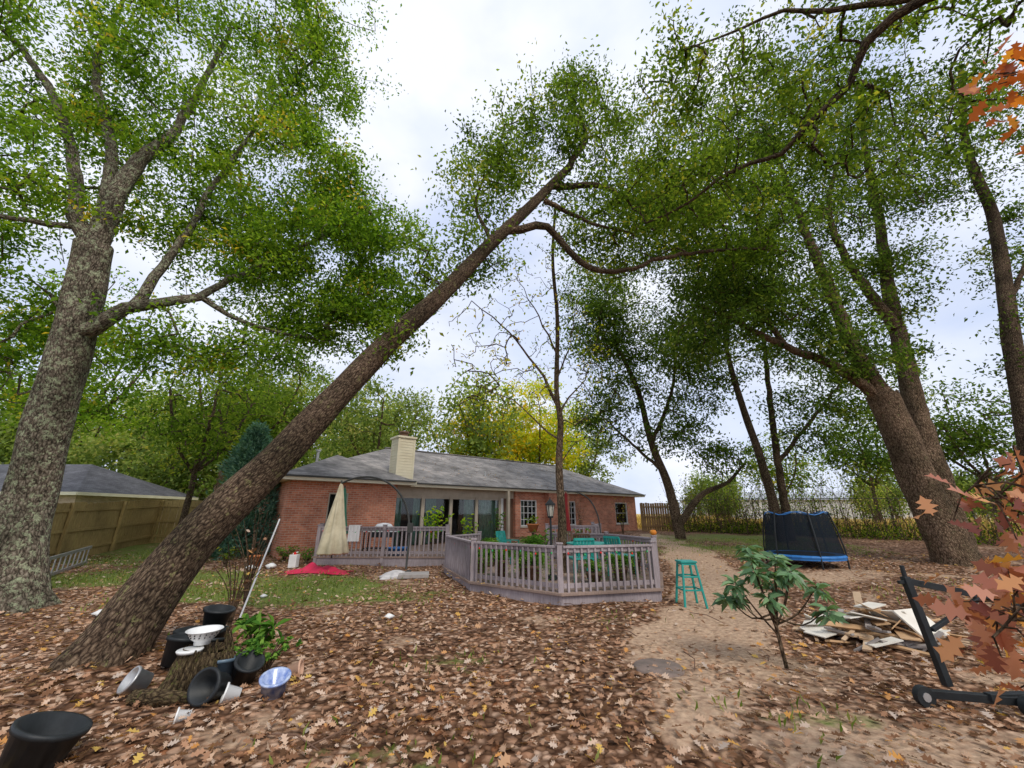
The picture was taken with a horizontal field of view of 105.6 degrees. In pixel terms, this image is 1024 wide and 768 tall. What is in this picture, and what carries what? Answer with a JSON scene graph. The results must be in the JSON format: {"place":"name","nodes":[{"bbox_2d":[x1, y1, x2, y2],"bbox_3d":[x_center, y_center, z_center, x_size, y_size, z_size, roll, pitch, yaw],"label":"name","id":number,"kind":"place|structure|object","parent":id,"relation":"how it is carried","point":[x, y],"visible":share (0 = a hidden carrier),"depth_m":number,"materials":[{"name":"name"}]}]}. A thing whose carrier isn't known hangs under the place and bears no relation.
{"place":"outdoors","nodes":[
{"label":"outdoors","id":0,"kind":"place"},
{"bbox_2d":[202,604,235,626],"bbox_3d":[-3.522,2.791,4.657,0.330,0.239,0.330,0,-18,0],"label":"black nursery pot","id":1,"kind":"object","parent":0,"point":[217,614],"visible":0.78,"depth_m":4.59,"materials":[{"name":"plastic"}]},
{"bbox_2d":[0,514,1023,767],"bbox_3d":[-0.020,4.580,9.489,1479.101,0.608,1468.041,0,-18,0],"label":"ground","id":2,"kind":"structure","parent":0,"point":[724,634],"depth_m":4.00,"materials":[{"name":"soil"}]},
{"bbox_2d":[0,711,92,767],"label":"black tub","id":3,"kind":"object","parent":2,"relation":"on","point":[46,739],"visible":1,"depth_m":2.52,"materials":[{"name":"plastic"}]},
{"bbox_2d":[50,546,91,575],"bbox_3d":[-12.200,4.864,10.660,0.035,0.610,3.141,11,-21,-29],"label":"aluminium ladder","id":4,"kind":"object","parent":2,"relation":"on","point":[66,554],"visible":0.74,"depth_m":10.75,"materials":[{"name":"grey metal"}]},
{"bbox_2d":[0,464,198,526],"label":"neighbor house","id":5,"kind":"structure","parent":2,"relation":"on","point":[88,483],"depth_m":28.20,"materials":[{"name":"beige brick"}]},
{"bbox_2d":[0,250,201,445],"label":"background oak tree","id":6,"kind":"object","parent":2,"relation":"on","point":[104,418],"visible":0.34,"depth_m":21.15,"materials":[{"name":"green plant"}]},
{"bbox_2d":[116,665,153,695],"bbox_3d":[-3.492,2.763,3.610,0.220,0.255,0.238,-11,-21,30],"label":"plant pot","id":7,"kind":"object","parent":2,"relation":"on","point":[138,677],"visible":0.91,"depth_m":3.59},
{"bbox_2d":[50,499,254,561],"bbox_3d":[-10.839,4.971,13.460,7.730,2.263,10.229,5,-19,-14],"label":"wooden fence","id":8,"kind":"object","parent":2,"relation":"on","point":[107,527],"visible":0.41,"depth_m":14.59,"materials":[{"name":"brown wood"}]},
{"bbox_2d":[160,634,193,667],"bbox_3d":[-3.574,2.869,4.200,0.311,0.306,0.310,0,-18,0],"label":"black nursery pot","id":9,"kind":"object","parent":2,"relation":"on","point":[175,643],"visible":0.48,"depth_m":4.09,"materials":[{"name":"plastic"}]},
{"bbox_2d":[125,627,233,706],"bbox_3d":[-3.079,2.753,3.804,0.715,0.561,0.863,0,-18,0],"label":"tree stump","id":10,"kind":"object","parent":2,"relation":"on","point":[183,671],"visible":0.69,"depth_m":3.60,"materials":[{"name":"brown wood"}]},
{"bbox_2d":[176,646,203,655],"bbox_3d":[-3.100,2.565,3.742,0.220,0.025,0.220,0,-18,0],"label":"enamel plate","id":11,"kind":"object","parent":10,"relation":"on","point":[190,651],"visible":0.95,"depth_m":3.71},
{"bbox_2d":[185,625,223,645],"bbox_3d":[-3.080,2.519,3.883,0.320,0.130,0.320,0,-18,0],"label":"enamel colander","id":12,"kind":"object","parent":10,"relation":"on","point":[201,635],"visible":1,"depth_m":3.85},
{"bbox_2d":[173,707,191,723],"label":"white pot","id":13,"kind":"object","parent":2,"relation":"on","point":[181,712],"visible":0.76,"depth_m":3.12,"materials":[{"name":"plastic"}]},
{"bbox_2d":[172,625,201,634],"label":"black nursery pot","id":14,"kind":"object","parent":2,"relation":"on","point":[182,630],"visible":0.22,"depth_m":4.56,"materials":[{"name":"plastic"}]},
{"bbox_2d":[91,350,287,523],"bbox_3d":[-14.008,2.429,17.432,8.028,9.182,6.276,-12,-22,32],"label":"background oak tree","id":15,"kind":"object","parent":2,"relation":"on","point":[172,434],"visible":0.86,"depth_m":17.09,"materials":[{"name":"green plant"}]},
{"bbox_2d":[187,667,231,706],"bbox_3d":[-2.685,2.675,3.472,0.281,0.291,0.285,0,-18,0],"label":"black nursery pot","id":16,"kind":"object","parent":2,"relation":"on","point":[210,682],"visible":0.97,"depth_m":3.44,"materials":[{"name":"plastic"}]},
{"bbox_2d":[214,625,228,637],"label":"black nursery pot","id":17,"kind":"object","parent":2,"relation":"on","point":[221,634],"visible":0.09,"depth_m":4.58,"materials":[{"name":"plastic"}]},
{"bbox_2d":[217,655,235,677],"bbox_3d":[-2.863,2.825,3.832,0.290,0.254,0.290,0,-18,0],"label":"grey blue pot","id":18,"kind":"object","parent":2,"relation":"on","point":[225,665],"visible":0.14,"depth_m":3.77,"materials":[{"name":"ceramic"}]},
{"bbox_2d":[0,0,455,614],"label":"oak tree","id":19,"kind":"object","parent":2,"relation":"on","point":[78,318],"visible":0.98,"depth_m":10.01,"materials":[{"name":"green plant"}]},
{"bbox_2d":[217,546,241,566],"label":"shrub","id":20,"kind":"object","parent":2,"relation":"on","point":[227,554],"visible":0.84,"depth_m":11.55,"materials":[{"name":"green plant"}]},
{"bbox_2d":[219,682,241,702],"bbox_3d":[-2.507,2.752,3.475,0.160,0.159,0.160,11,-21,-29],"label":"white pot","id":21,"kind":"object","parent":2,"relation":"on","point":[231,692],"visible":0.87,"depth_m":3.44,"materials":[{"name":"plastic"}]},
{"bbox_2d":[123,322,354,490],"bbox_3d":[-16.802,2.284,24.491,13.436,13.719,8.492,0,-18,0],"label":"background oak tree","id":22,"kind":"object","parent":2,"relation":"on","point":[278,397],"visible":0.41,"depth_m":24.36,"materials":[{"name":"green plant"}]},
{"bbox_2d":[214,543,266,630],"bbox_3d":[-3.955,2.926,5.587,0.656,1.178,0.392,10,-21,-27],"label":"bare shrub","id":23,"kind":"object","parent":2,"relation":"on","point":[237,600],"visible":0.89,"depth_m":5.62,"materials":[{"name":"brown plant"}]},
{"bbox_2d":[91,563,394,618],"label":"litter scraps","id":24,"kind":"object","parent":2,"relation":"on","point":[273,565],"visible":0.52,"depth_m":6.54,"materials":[{"name":"paper"}]},
{"bbox_2d":[206,419,280,560],"bbox_3d":[-9.799,4.034,15.060,4.172,5.504,4.178,-13,-23,35],"label":"cedar bush","id":25,"kind":"object","parent":2,"relation":"on","point":[254,439],"visible":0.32,"depth_m":14.52,"materials":[{"name":"green plant"}]},
{"bbox_2d":[232,650,264,686],"bbox_3d":[-2.600,2.799,3.813,0.284,0.283,0.271,0,-18,0],"label":"black nursery pot","id":26,"kind":"object","parent":2,"relation":"on","point":[248,667],"visible":0.98,"depth_m":3.81,"materials":[{"name":"plastic"}]},
{"bbox_2d":[231,512,278,606],"bbox_3d":[-4.701,3.161,7.051,0.737,1.657,1.133,0,-18,0],"label":"bare shrub","id":27,"kind":"object","parent":2,"relation":"on","point":[246,593],"visible":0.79,"depth_m":6.93,"materials":[{"name":"brown plant"}]},
{"bbox_2d":[239,519,279,617],"bbox_3d":[-4.290,3.114,6.636,0.028,1.531,0.706,1,-18,-2],"label":"white pole","id":28,"kind":"object","parent":2,"relation":"on","point":[259,569],"visible":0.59,"depth_m":6.59,"materials":[{"name":"metal"}]},
{"bbox_2d":[232,612,290,648],"bbox_3d":[-2.877,2.870,4.380,0.690,0.524,0.486,0,-18,0],"label":"green plant","id":29,"kind":"object","parent":2,"relation":"on","point":[256,625],"visible":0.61,"depth_m":4.42,"materials":[{"name":"green plant"}]},
{"bbox_2d":[233,634,302,672],"bbox_3d":[-2.626,2.883,4.114,0.668,0.338,0.641,0,-18,0],"label":"ivy plant","id":30,"kind":"object","parent":2,"relation":"on","point":[257,646],"visible":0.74,"depth_m":4.12,"materials":[{"name":"green plant"}]},
{"bbox_2d":[259,667,290,699],"bbox_3d":[-2.185,2.764,3.574,0.259,0.211,0.258,0,-18,0],"label":"blue white pot","id":31,"kind":"object","parent":2,"relation":"on","point":[273,682],"visible":0.98,"depth_m":3.58,"materials":[{"name":"ceramic"}]},
{"bbox_2d":[275,544,299,560],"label":"shrub","id":32,"kind":"object","parent":2,"relation":"on","point":[285,555],"visible":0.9,"depth_m":12.45,"materials":[{"name":"green plant"}]},
{"bbox_2d":[288,552,299,567],"bbox_3d":[-6.390,5.149,11.408,0.220,0.431,0.200,0,-18,0],"label":"plastic jug","id":33,"kind":"object","parent":2,"relation":"on","point":[294,558],"visible":1,"depth_m":11.32,"materials":[{"name":"white paint"}]},
{"bbox_2d":[287,658,303,676],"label":"terracotta pot","id":34,"kind":"object","parent":2,"relation":"on","point":[297,667],"visible":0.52,"depth_m":3.98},
{"bbox_2d":[293,546,314,563],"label":"shrub","id":35,"kind":"object","parent":2,"relation":"on","point":[306,557],"visible":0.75,"depth_m":11.96,"materials":[{"name":"green plant"}]},
{"bbox_2d":[283,562,349,574],"bbox_3d":[-5.204,4.999,10.568,2.035,0.245,1.025,-2,-19,7],"label":"red tarp","id":36,"kind":"object","parent":2,"relation":"on","point":[312,567],"visible":0.97,"depth_m":10.42,"materials":[{"name":"fabric"}]},
{"bbox_2d":[316,476,413,571],"bbox_3d":[-3.786,3.833,10.727,3.009,2.558,0.905,-3,-19,8],"label":"cantilever umbrella","id":37,"kind":"object","parent":2,"relation":"on","point":[333,540],"visible":0.99,"depth_m":10.64,"materials":[{"name":"beige fabric"}]},
{"bbox_2d":[313,369,451,458],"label":"background oak tree","id":38,"kind":"object","parent":2,"relation":"on","point":[379,422],"visible":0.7,"depth_m":28.75,"materials":[{"name":"green plant"}]},
{"bbox_2d":[379,570,428,579],"bbox_3d":[-2.785,4.921,10.057,1.411,0.210,0.977,0,-18,0],"label":"umbrella base","id":39,"kind":"object","parent":2,"relation":"on","point":[396,574],"visible":0.94,"depth_m":9.76,"materials":[{"name":"concrete"}]},
{"bbox_2d":[0,456,820,750],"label":"fallen twigs","id":40,"kind":"object","parent":2,"relation":"on","point":[308,743],"depth_m":4.18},
{"bbox_2d":[240,480,637,559],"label":"walls","id":41,"kind":"structure","parent":2,"relation":"on","point":[301,508],"depth_m":14.89,"materials":[{"name":"red brick"}]},
{"bbox_2d":[393,498,522,545],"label":"curtains","id":42,"kind":"object","parent":41,"relation":"attached to","point":[487,512],"visible":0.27,"depth_m":18.49,"materials":[{"name":"fabric"}]},
{"bbox_2d":[279,474,644,496],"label":"eaves","id":43,"kind":"object","parent":41,"relation":"on","point":[286,477],"visible":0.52,"depth_m":16.64,"materials":[{"name":"beige paint"}]},
{"bbox_2d":[287,447,640,493],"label":"roof","id":44,"kind":"structure","parent":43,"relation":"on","point":[515,474],"depth_m":20.78,"materials":[{"name":"grey"}]},
{"bbox_2d":[389,431,416,478],"bbox_3d":[-4.840,3.248,17.131,0.890,2.310,0.870,15,-23,-37],"label":"chimney","id":45,"kind":"object","parent":44,"relation":"on","point":[402,455],"visible":0.79,"depth_m":16.89,"materials":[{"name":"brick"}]},
{"bbox_2d":[325,485,629,544],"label":"windows and doors","id":46,"kind":"structure","parent":41,"relation":"attached to","point":[450,501],"depth_m":19.39,"materials":[{"name":"white paint"}]},
{"bbox_2d":[45,34,837,672],"bbox_3d":[1.760,-2.709,10.144,15.094,15.619,5.311,5,-19,-13],"label":"leaning oak tree","id":47,"kind":"object","parent":2,"relation":"on","point":[131,618],"visible":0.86,"depth_m":9.93,"materials":[{"name":"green plant"}]},
{"bbox_2d":[312,522,601,566],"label":"wooden deck","id":48,"kind":"structure","parent":2,"relation":"on","point":[382,556],"depth_m":11.88,"materials":[{"name":"wood"}]},
{"bbox_2d":[344,486,347,533],"bbox_3d":[-5.706,4.492,12.965,0.592,2.140,0.592,0,-18,0],"label":"green patio umbrella","id":49,"kind":"object","parent":48,"relation":"on","point":[345,507],"visible":0.31,"depth_m":13.04,"materials":[{"name":"fabric"}]},
{"bbox_2d":[347,525,361,541],"bbox_3d":[-4.875,4.625,12.052,0.350,0.470,0.169,0,-18,0],"label":"white towel","id":50,"kind":"object","parent":48,"relation":"hanging from","point":[353,535],"visible":1,"depth_m":11.98,"materials":[{"name":"fabric"}]},
{"bbox_2d":[362,523,398,550],"bbox_3d":[-4.350,5.119,12.940,1.100,0.935,0.612,0,-18,0],"label":"barbecue grill","id":51,"kind":"object","parent":48,"relation":"on","point":[377,534],"visible":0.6,"depth_m":12.75,"materials":[{"name":"grey metal"}]},
{"bbox_2d":[388,546,406,555],"bbox_3d":[-3.600,5.270,12.263,0.680,0.220,0.680,0,-18,0],"label":"blue tub","id":52,"kind":"object","parent":48,"relation":"on","point":[398,548],"visible":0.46,"depth_m":12.05,"materials":[{"name":"plastic"}]},
{"bbox_2d":[416,506,452,550],"bbox_3d":[-2.514,4.725,12.607,1.102,1.476,0.803,-8,-20,23],"label":"potted shrub","id":53,"kind":"object","parent":48,"relation":"on","point":[433,523],"visible":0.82,"depth_m":12.70,"materials":[{"name":"green plant"}]},
{"bbox_2d":[460,514,477,539],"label":"potted shrub","id":54,"kind":"object","parent":48,"relation":"on","point":[463,522],"visible":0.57,"depth_m":13.16,"materials":[{"name":"green plant"}]},
{"bbox_2d":[489,508,505,535],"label":"potted shrub","id":55,"kind":"object","parent":48,"relation":"on","point":[498,522],"visible":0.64,"depth_m":13.82,"materials":[{"name":"green plant"}]},
{"bbox_2d":[526,524,539,534],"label":"orange flower pot","id":56,"kind":"object","parent":48,"relation":"on","point":[532,527],"visible":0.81,"depth_m":13.19,"materials":[{"name":"ceramic"}]},
{"bbox_2d":[564,491,605,553],"bbox_3d":[2.500,4.623,13.006,1.600,2.038,0.600,0,-18,0],"label":"cantilever umbrella","id":57,"kind":"object","parent":48,"relation":"on","point":[567,514],"visible":0.68,"depth_m":13.17,"materials":[{"name":"red fabric"}]},
{"bbox_2d":[416,389,544,461],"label":"yellow maple tree","id":58,"kind":"object","parent":2,"relation":"on","point":[466,436],"visible":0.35,"depth_m":34.98,"materials":[{"name":"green plant"}]},
{"bbox_2d":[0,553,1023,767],"bbox_3d":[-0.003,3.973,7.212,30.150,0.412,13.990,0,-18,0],"label":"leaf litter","id":59,"kind":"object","parent":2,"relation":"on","point":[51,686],"visible":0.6,"depth_m":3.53,"materials":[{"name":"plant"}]},
{"bbox_2d":[0,352,1023,518],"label":"background woodland","id":60,"kind":"object","parent":2,"relation":"on","point":[99,454],"visible":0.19,"depth_m":37.11,"materials":[{"name":"green plant"}]},
{"bbox_2d":[22,537,1010,767],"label":"grass","id":61,"kind":"structure","parent":2,"relation":"on","point":[76,581],"depth_m":8.51,"materials":[{"name":"plant"}]},
{"bbox_2d":[439,211,623,572],"bbox_3d":[0.429,-0.508,11.295,5.211,11.312,2.768,7,-20,-21],"label":"bare sapling tree","id":62,"kind":"object","parent":2,"relation":"on","point":[562,524],"visible":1,"depth_m":11.04,"materials":[{"name":"brown plant"}]},
{"bbox_2d":[491,366,602,471],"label":"yellow maple tree","id":63,"kind":"object","parent":2,"relation":"on","point":[542,438],"visible":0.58,"depth_m":37.27,"materials":[{"name":"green plant"}]},
{"bbox_2d":[442,530,663,605],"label":"octagonal deck","id":64,"kind":"structure","parent":2,"relation":"on","point":[459,553],"depth_m":7.67,"materials":[{"name":"wood"}]},
{"bbox_2d":[470,548,493,572],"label":"fern plant","id":65,"kind":"object","parent":64,"relation":"on","point":[478,569],"visible":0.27,"depth_m":9.47,"materials":[{"name":"green plant"}]},
{"bbox_2d":[481,537,500,566],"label":"fern plant","id":66,"kind":"object","parent":64,"relation":"on","point":[489,540],"visible":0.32,"depth_m":10.74,"materials":[{"name":"green plant"}]},
{"bbox_2d":[477,549,525,580],"bbox_3d":[-0.266,4.070,8.893,1.264,0.651,1.222,0,-18,0],"label":"fern plant","id":67,"kind":"object","parent":64,"relation":"on","point":[498,568],"visible":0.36,"depth_m":8.77,"materials":[{"name":"green plant"}]},
{"bbox_2d":[355,530,647,555],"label":"string lights","id":68,"kind":"object","parent":64,"relation":"on","point":[541,552],"visible":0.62,"depth_m":7.73,"materials":[{"name":"black plastic"}]},
{"bbox_2d":[496,531,518,563],"bbox_3d":[-0.134,4.816,11.489,0.560,0.876,0.490,-11,-22,31],"label":"patio chair","id":69,"kind":"object","parent":64,"relation":"on","point":[503,535],"visible":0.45,"depth_m":11.68,"materials":[{"name":"teal plastic"}]},
{"bbox_2d":[509,543,549,576],"bbox_3d":[0.296,4.089,9.077,1.113,0.731,1.112,15,-24,-38],"label":"fern plant","id":70,"kind":"object","parent":64,"relation":"on","point":[525,573],"visible":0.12,"depth_m":8.92,"materials":[{"name":"green plant"}]},
{"bbox_2d":[513,535,548,559],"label":"fern plant","id":71,"kind":"object","parent":64,"relation":"on","point":[532,539],"visible":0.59,"depth_m":10.68,"materials":[{"name":"green plant"}]},
{"bbox_2d":[510,552,554,580],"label":"fern plant","id":72,"kind":"object","parent":64,"relation":"on","point":[537,564],"visible":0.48,"depth_m":8.24,"materials":[{"name":"green plant"}]},
{"bbox_2d":[531,528,554,553],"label":"potted shrub","id":73,"kind":"object","parent":64,"relation":"on","point":[541,537],"visible":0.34,"depth_m":11.28,"materials":[{"name":"green plant"}]},
{"bbox_2d":[545,497,556,579],"bbox_3d":[0.880,3.442,8.762,0.240,1.720,0.260,0,-18,0],"label":"lamp post","id":74,"kind":"object","parent":64,"relation":"on","point":[550,504],"visible":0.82,"depth_m":8.86,"materials":[{"name":"black metal"}]},
{"bbox_2d":[557,531,572,545],"bbox_3d":[1.600,4.790,11.412,0.490,0.876,0.560,0,-18,0],"label":"patio chair","id":75,"kind":"object","parent":64,"relation":"on","point":[571,536],"visible":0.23,"depth_m":11.71,"materials":[{"name":"grey paint"}]},
{"bbox_2d":[569,538,594,582],"bbox_3d":[1.506,3.818,8.489,0.490,0.876,0.560,3,-19,-9],"label":"patio chair","id":76,"kind":"object","parent":64,"relation":"on","point":[586,542],"visible":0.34,"depth_m":8.35,"materials":[{"name":"teal plastic"}]},
{"bbox_2d":[573,533,592,562],"bbox_3d":[1.979,4.451,10.392,0.490,0.876,0.560,-11,-21,29],"label":"patio chair","id":77,"kind":"object","parent":64,"relation":"on","point":[582,534],"visible":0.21,"depth_m":10.29,"materials":[{"name":"brown paint"}]},
{"bbox_2d":[566,541,609,566],"bbox_3d":[1.900,4.266,9.541,1.100,0.693,1.100,0,-18,0],"label":"patio table","id":78,"kind":"object","parent":64,"relation":"on","point":[595,543],"visible":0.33,"depth_m":9.38,"materials":[{"name":"teal plastic"}]},
{"bbox_2d":[578,558,608,581],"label":"fern plant","id":79,"kind":"object","parent":64,"relation":"on","point":[592,566],"visible":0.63,"depth_m":8.02,"materials":[{"name":"green plant"}]},
{"bbox_2d":[603,536,635,575],"bbox_3d":[2.518,4.012,9.074,0.560,0.876,0.490,13,-22,-34],"label":"patio chair","id":80,"kind":"object","parent":64,"relation":"on","point":[614,538],"visible":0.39,"depth_m":9.03,"materials":[{"name":"teal plastic"}]},
{"bbox_2d":[601,553,640,580],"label":"fern plant","id":81,"kind":"object","parent":64,"relation":"on","point":[613,566],"visible":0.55,"depth_m":8.35,"materials":[{"name":"green plant"}]},
{"bbox_2d":[625,551,651,574],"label":"fern plant","id":82,"kind":"object","parent":64,"relation":"on","point":[638,560],"visible":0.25,"depth_m":9.30,"materials":[{"name":"green plant"}]},
{"bbox_2d":[541,405,636,483],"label":"background oak tree","id":83,"kind":"object","parent":2,"relation":"on","point":[590,467],"visible":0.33,"depth_m":42.92,"materials":[{"name":"green plant"}]},
{"bbox_2d":[611,498,628,534],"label":"rose bush","id":84,"kind":"object","parent":2,"relation":"on","point":[623,509],"visible":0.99,"depth_m":21.94,"materials":[{"name":"green plant"}]},
{"bbox_2d":[533,245,774,539],"bbox_3d":[7.126,-0.265,21.122,11.968,16.690,7.505,0,-18,0],"label":"live oak tree","id":85,"kind":"object","parent":2,"relation":"on","point":[624,355],"visible":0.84,"depth_m":20.26,"materials":[{"name":"green plant"}]},
{"bbox_2d":[633,658,684,677],"bbox_3d":[1.580,3.059,4.170,0.540,0.055,0.540,0,-18,0],"label":"stepping stone","id":86,"kind":"object","parent":2,"relation":"on","point":[641,665],"visible":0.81,"depth_m":4.14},
{"bbox_2d":[640,503,679,530],"bbox_3d":[9.793,8.753,25.643,2.509,1.786,0.130,-2,-19,7],"label":"wooden fence","id":87,"kind":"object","parent":2,"relation":"on","point":[648,517],"depth_m":25.71,"materials":[{"name":"brown wood"}]},
{"bbox_2d":[675,560,707,608],"bbox_3d":[3.320,3.747,7.311,0.434,0.788,0.434,0,-18,0],"label":"teal stool","id":88,"kind":"object","parent":2,"relation":"on","point":[682,563],"visible":0.86,"depth_m":7.29,"materials":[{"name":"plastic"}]},
{"bbox_2d":[710,545,849,668],"bbox_3d":[2.954,2.522,4.425,1.270,1.270,0.880,0,-18,0],"label":"rhododendron sapling","id":89,"kind":"object","parent":2,"relation":"on","point":[782,576],"visible":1,"depth_m":4.40,"materials":[{"name":"green plant"}]},
{"bbox_2d":[727,417,835,501],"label":"background oak tree","id":90,"kind":"object","parent":2,"relation":"on","point":[803,465],"visible":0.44,"depth_m":28.24,"materials":[{"name":"green plant"}]},
{"bbox_2d":[591,0,990,567],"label":"live oak tree","id":91,"kind":"object","parent":2,"relation":"on","point":[907,428],"visible":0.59,"depth_m":13.44,"materials":[{"name":"green plant"}]},
{"bbox_2d":[587,0,1023,242],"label":"overhanging oak tree","id":92,"kind":"object","parent":2,"relation":"on","point":[887,25],"visible":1,"depth_m":7.79,"materials":[{"name":"green plant"}]},
{"bbox_2d":[762,511,850,569],"bbox_3d":[8.900,4.775,12.007,2.099,1.614,2.099,0,-18,0],"label":"trampoline","id":93,"kind":"object","parent":2,"relation":"on","point":[802,536],"visible":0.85,"depth_m":11.37,"materials":[{"name":"fabric"}]},
{"bbox_2d":[648,231,976,512],"bbox_3d":[14.510,-0.545,20.288,14.220,16.679,7.655,0,-18,0],"label":"water oak tree","id":94,"kind":"object","parent":2,"relation":"on","point":[837,409],"visible":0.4,"depth_m":19.42,"materials":[{"name":"green plant"}]},
{"bbox_2d":[654,462,1023,546],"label":"vine thicket","id":95,"kind":"object","parent":2,"relation":"on","point":[868,531],"visible":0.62,"depth_m":20.59,"materials":[{"name":"green plant"}]},
{"bbox_2d":[681,492,1007,518],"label":"fence","id":96,"kind":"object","parent":2,"relation":"on","point":[815,496],"depth_m":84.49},
{"bbox_2d":[677,497,1020,542],"bbox_3d":[18.190,6.934,19.917,18.674,2.340,0.440,-15,-24,38],"label":"chain link fence","id":97,"kind":"object","parent":2,"relation":"on","point":[889,506],"visible":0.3,"depth_m":20.22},
{"bbox_2d":[807,405,896,522],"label":"background oak tree","id":98,"kind":"object","parent":2,"relation":"on","point":[876,463],"visible":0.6,"depth_m":29.19,"materials":[{"name":"green plant"}]},
{"bbox_2d":[792,591,972,662],"bbox_3d":[4.841,3.188,5.149,1.972,0.676,1.666,0,-18,0],"label":"scrap wood pile","id":99,"kind":"object","parent":2,"relation":"on","point":[874,626],"visible":0.83,"depth_m":4.97,"materials":[{"name":"wood"}]},
{"bbox_2d":[859,33,1023,472],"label":"water oak tree","id":100,"kind":"object","parent":2,"relation":"on","point":[1007,288],"visible":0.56,"depth_m":13.95,"materials":[{"name":"green plant"}]},
{"bbox_2d":[871,367,1018,527],"bbox_3d":[23.846,3.496,19.792,7.301,8.484,7.324,17,-25,-42],"label":"background oak tree","id":101,"kind":"object","parent":2,"relation":"on","point":[976,440],"visible":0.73,"depth_m":19.72,"materials":[{"name":"green plant"}]},
{"bbox_2d":[897,565,1023,714],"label":"engine hoist","id":102,"kind":"object","parent":2,"relation":"on","point":[925,696],"visible":0.94,"depth_m":3.58,"materials":[{"name":"black metal"}]},
{"bbox_2d":[913,445,1023,708],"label":"red oak sapling","id":103,"kind":"object","parent":2,"relation":"on","point":[998,621],"visible":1,"depth_m":2.06,"materials":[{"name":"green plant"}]},
{"bbox_2d":[957,31,1023,154],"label":"orange oak tree","id":104,"kind":"object","parent":2,"relation":"on","point":[1008,71],"visible":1,"depth_m":2.40,"materials":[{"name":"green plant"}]},
{"bbox_2d":[0,0,1023,513],"label":"sky","id":105,"kind":"structure","parent":0,"point":[444,51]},
{"bbox_2d":[636,513,1023,540],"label":"dry grass","id":106,"kind":"structure","parent":0,"point":[639,524],"depth_m":23.58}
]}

